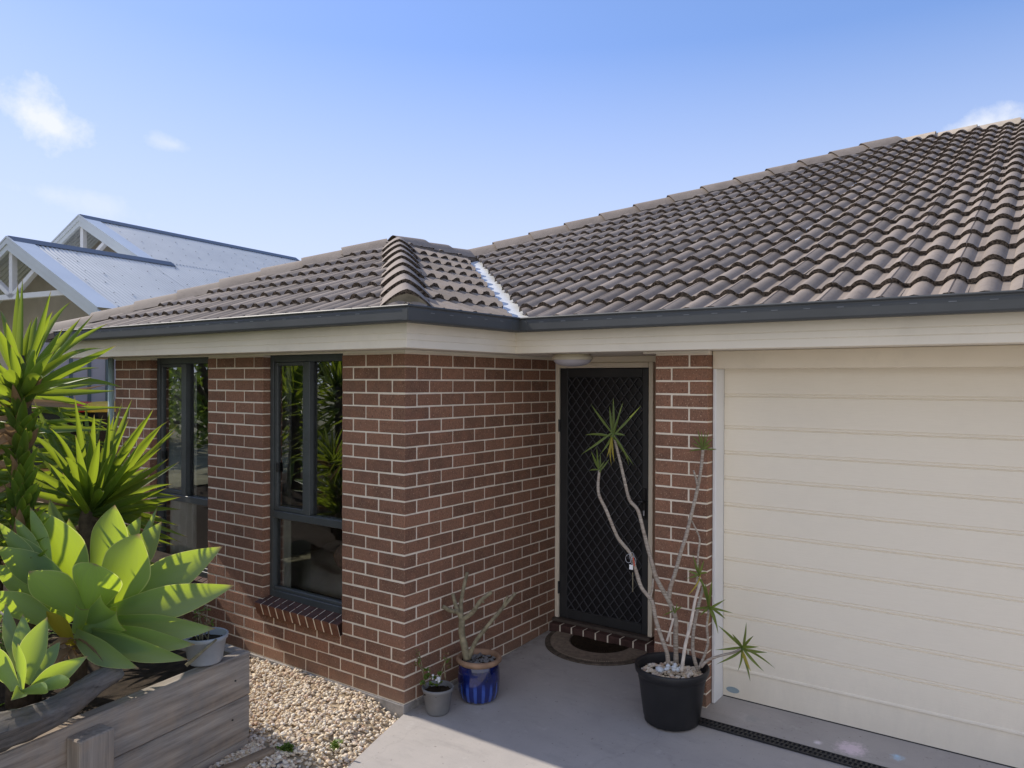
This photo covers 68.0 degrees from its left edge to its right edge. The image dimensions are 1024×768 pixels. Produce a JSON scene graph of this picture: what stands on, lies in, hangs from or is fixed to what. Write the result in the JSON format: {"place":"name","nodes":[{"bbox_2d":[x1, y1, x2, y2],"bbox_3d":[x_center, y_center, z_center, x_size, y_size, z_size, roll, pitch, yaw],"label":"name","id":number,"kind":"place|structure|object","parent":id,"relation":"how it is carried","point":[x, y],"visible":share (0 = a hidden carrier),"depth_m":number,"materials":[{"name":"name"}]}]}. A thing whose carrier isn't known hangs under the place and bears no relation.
{"place":"outdoors","nodes":[
{"label":"outdoors","id":0,"kind":"place"},
{"bbox_2d":[209,657,398,767],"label":"gravel base","id":1,"kind":"object","parent":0,"point":[335,705],"visible":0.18,"depth_m":4.63,"materials":[{"name":"beige gravel"}]},
{"bbox_2d":[216,747,274,767],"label":"old timber","id":2,"kind":"object","parent":1,"relation":"on","point":[255,757],"visible":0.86,"depth_m":4.10,"materials":[{"name":"grey wood"}]},
{"bbox_2d":[275,741,293,756],"bbox_3d":[-1.254,2.031,4.236,0.118,0.046,0.093,0,0,35],"label":"weed","id":3,"kind":"object","parent":1,"relation":"on","point":[287,746],"visible":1,"depth_m":4.23,"materials":[{"name":"green plant"}]},
{"bbox_2d":[329,738,343,750],"bbox_3d":[-0.991,2.031,4.284,0.082,0.048,0.082,0,0,-16],"label":"weed","id":4,"kind":"object","parent":1,"relation":"on","point":[334,745],"visible":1,"depth_m":4.28,"materials":[{"name":"green plant"}]},
{"bbox_2d":[0,0,1023,263],"label":"sky","id":5,"kind":"structure","parent":0,"point":[299,129],"materials":[{"name":"blue"}]},
{"bbox_2d":[347,630,1010,767],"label":"driveway","id":6,"kind":"structure","parent":0,"point":[546,708],"depth_m":4.49,"materials":[{"name":"concrete"}]},
{"bbox_2d":[414,649,453,715],"bbox_3d":[-0.487,1.886,4.839,0.233,0.398,0.214,0,0,35],"label":"potted plant","id":7,"kind":"object","parent":6,"relation":"on","point":[437,692],"visible":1,"depth_m":4.79,"materials":[{"name":"green plant"}]},
{"bbox_2d":[442,572,515,703],"bbox_3d":[-0.230,1.663,4.985,0.342,0.816,0.432,0,0,35],"label":"potted plant","id":8,"kind":"object","parent":6,"relation":"on","point":[478,675],"visible":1,"depth_m":4.94,"materials":[{"name":"blue ceramic"}]},
{"bbox_2d":[545,631,647,665],"bbox_3d":[0.568,2.011,5.718,0.880,0.041,0.416,0,0,35],"label":"door mat","id":9,"kind":"object","parent":6,"relation":"on","point":[576,648],"depth_m":5.70,"materials":[{"name":"rubber"}]},
{"bbox_2d":[582,400,772,731],"bbox_3d":[1.002,1.073,4.644,1.161,1.970,0.452,0,0,15],"label":"potted plant","id":10,"kind":"object","parent":6,"relation":"on","point":[672,685],"visible":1,"depth_m":4.60,"materials":[{"name":"green plant"}]},
{"bbox_2d":[625,552,635,591],"bbox_3d":[0.725,1.150,4.636,0.066,0.240,0.028,0,0,0],"label":"wire tag","id":11,"kind":"object","parent":10,"relation":"attached to","point":[631,566],"visible":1,"depth_m":4.64,"materials":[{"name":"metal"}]},
{"bbox_2d":[699,717,886,767],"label":"channel drain","id":12,"kind":"object","parent":6,"relation":"on","point":[791,746],"visible":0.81,"depth_m":4.31,"materials":[{"name":"black plastic"}]},
{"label":"side yard","id":13,"kind":"structure","parent":0,"visible":0},
{"bbox_2d":[32,401,90,478],"bbox_3d":[-4.634,0.736,8.020,0.605,1.098,0.733,0,0,24],"label":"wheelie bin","id":14,"kind":"object","parent":13,"relation":"on","point":[47,416],"visible":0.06,"depth_m":7.75,"materials":[{"name":"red plastic"}]},
{"bbox_2d":[39,342,115,401],"bbox_3d":[-3.655,0.370,10.295,0.050,1.940,5.210,0,0,35],"label":"metal fence","id":15,"kind":"object","parent":13,"relation":"on","point":[99,370],"depth_m":8.70,"materials":[{"name":"metal"}]},
{"bbox_2d":[87,401,115,452],"bbox_3d":[-4.285,0.736,8.169,0.605,1.098,0.733,0,0,32],"label":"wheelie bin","id":16,"kind":"object","parent":13,"relation":"on","point":[98,414],"visible":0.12,"depth_m":7.80,"materials":[{"name":"yellow plastic"}]},
{"bbox_2d":[0,214,299,369],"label":"neighbour house","id":17,"kind":"structure","parent":13,"relation":"on","point":[83,265],"depth_m":13.10,"materials":[{"name":"metal"}]},
{"label":"ground","id":18,"kind":"structure","parent":0,"visible":0},
{"bbox_2d":[0,644,249,767],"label":"timber planter","id":19,"kind":"object","parent":18,"relation":"on","point":[197,717],"visible":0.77,"depth_m":3.80,"materials":[{"name":"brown wood"}]},
{"bbox_2d":[0,525,251,718],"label":"garden bed","id":20,"kind":"object","parent":19,"relation":"in","point":[141,676],"visible":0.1,"depth_m":4.14,"materials":[{"name":"soil"}]},
{"bbox_2d":[0,613,72,653],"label":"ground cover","id":21,"kind":"object","parent":20,"relation":"on","point":[2,641],"visible":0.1,"depth_m":4.06,"materials":[{"name":"green plant"}]},
{"bbox_2d":[0,604,87,699],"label":"agave plant","id":22,"kind":"object","parent":20,"relation":"on","point":[32,658],"visible":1,"depth_m":3.27,"materials":[{"name":"green plant"}]},
{"bbox_2d":[0,278,122,709],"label":"yucca plant","id":23,"kind":"object","parent":20,"relation":"on","point":[25,380],"visible":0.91,"depth_m":3.72,"materials":[{"name":"green plant"}]},
{"bbox_2d":[0,667,123,752],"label":"driftwood log","id":24,"kind":"object","parent":20,"relation":"in","point":[18,726],"visible":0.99,"depth_m":3.24,"materials":[{"name":"grey wood"}]},
{"bbox_2d":[0,384,126,590],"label":"yucca plant","id":25,"kind":"object","parent":20,"relation":"on","point":[52,404],"visible":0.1,"depth_m":4.78,"materials":[{"name":"green plant"}]},
{"bbox_2d":[33,395,185,565],"bbox_3d":[-2.580,0.855,4.648,1.522,1.582,0.885,0,0,35],"label":"yucca plant","id":26,"kind":"object","parent":20,"relation":"on","point":[93,486],"visible":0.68,"depth_m":4.53,"materials":[{"name":"green plant"}]},
{"bbox_2d":[0,499,234,688],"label":"agave plant","id":27,"kind":"object","parent":20,"relation":"on","point":[119,601],"visible":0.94,"depth_m":3.73,"materials":[{"name":"green plant"}]},
{"bbox_2d":[182,605,228,666],"bbox_3d":[-1.660,1.334,4.115,0.238,0.349,0.271,0,0,-30],"label":"potted plant","id":28,"kind":"object","parent":19,"relation":"on","point":[207,648],"visible":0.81,"depth_m":4.07,"materials":[{"name":"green plant"}]},
{"bbox_2d":[45,117,1023,767],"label":"brick house","id":29,"kind":"structure","parent":18,"relation":"on","point":[411,423],"depth_m":4.98,"materials":[{"name":"brick"}]},
{"bbox_2d":[157,357,207,583],"bbox_3d":[-2.760,0.736,6.374,0.906,1.935,0.217,0,0,35],"label":"window","id":30,"kind":"structure","parent":29,"relation":"in","point":[174,385],"depth_m":6.51,"materials":[{"name":"metal"}]},
{"bbox_2d":[170,364,196,554],"bbox_3d":[-2.832,0.689,6.540,0.405,1.780,0.040,0,0,35],"label":"curtain","id":31,"kind":"object","parent":29,"relation":"hanging from","point":[184,518],"visible":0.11,"depth_m":6.48,"materials":[{"name":"grey fabric"}]},
{"bbox_2d":[282,505,290,587],"bbox_3d":[-1.692,0.697,5.709,0.100,1.780,0.008,0,0,40],"label":"curtain","id":32,"kind":"object","parent":29,"relation":"hanging from","point":[286,578],"visible":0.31,"depth_m":5.72,"materials":[{"name":"grey fabric"}]},
{"bbox_2d":[254,353,342,636],"bbox_3d":[-1.484,0.744,5.464,0.907,1.935,0.217,0,0,35],"label":"window","id":33,"kind":"structure","parent":29,"relation":"in","point":[292,377],"depth_m":5.58,"materials":[{"name":"metal"}]},
{"bbox_2d":[280,540,341,599],"bbox_3d":[-0.780,1.517,6.337,1.560,0.780,1.880,0,0,35],"label":"bed","id":34,"kind":"object","parent":29,"relation":"in","point":[317,571],"visible":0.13,"depth_m":5.81,"materials":[{"name":"fabric"}]},
{"bbox_2d":[552,354,592,366],"bbox_3d":[0.442,-0.173,5.573,0.304,0.089,0.304,0,0,35],"label":"porch light","id":35,"kind":"object","parent":29,"relation":"attached to","point":[572,360],"visible":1,"depth_m":5.46,"materials":[{"name":"white glass"}]},
{"bbox_2d":[558,368,648,634],"bbox_3d":[0.701,0.896,6.007,0.803,2.040,0.096,0,0,35],"label":"security door","id":36,"kind":"structure","parent":29,"relation":"in","point":[595,583],"depth_m":6.03,"materials":[{"name":"metal"}]},
{"bbox_2d":[723,367,1023,767],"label":"garage door","id":37,"kind":"structure","parent":29,"relation":"in","point":[874,517],"depth_m":4.41,"materials":[{"name":"beige metal"}]}
]}

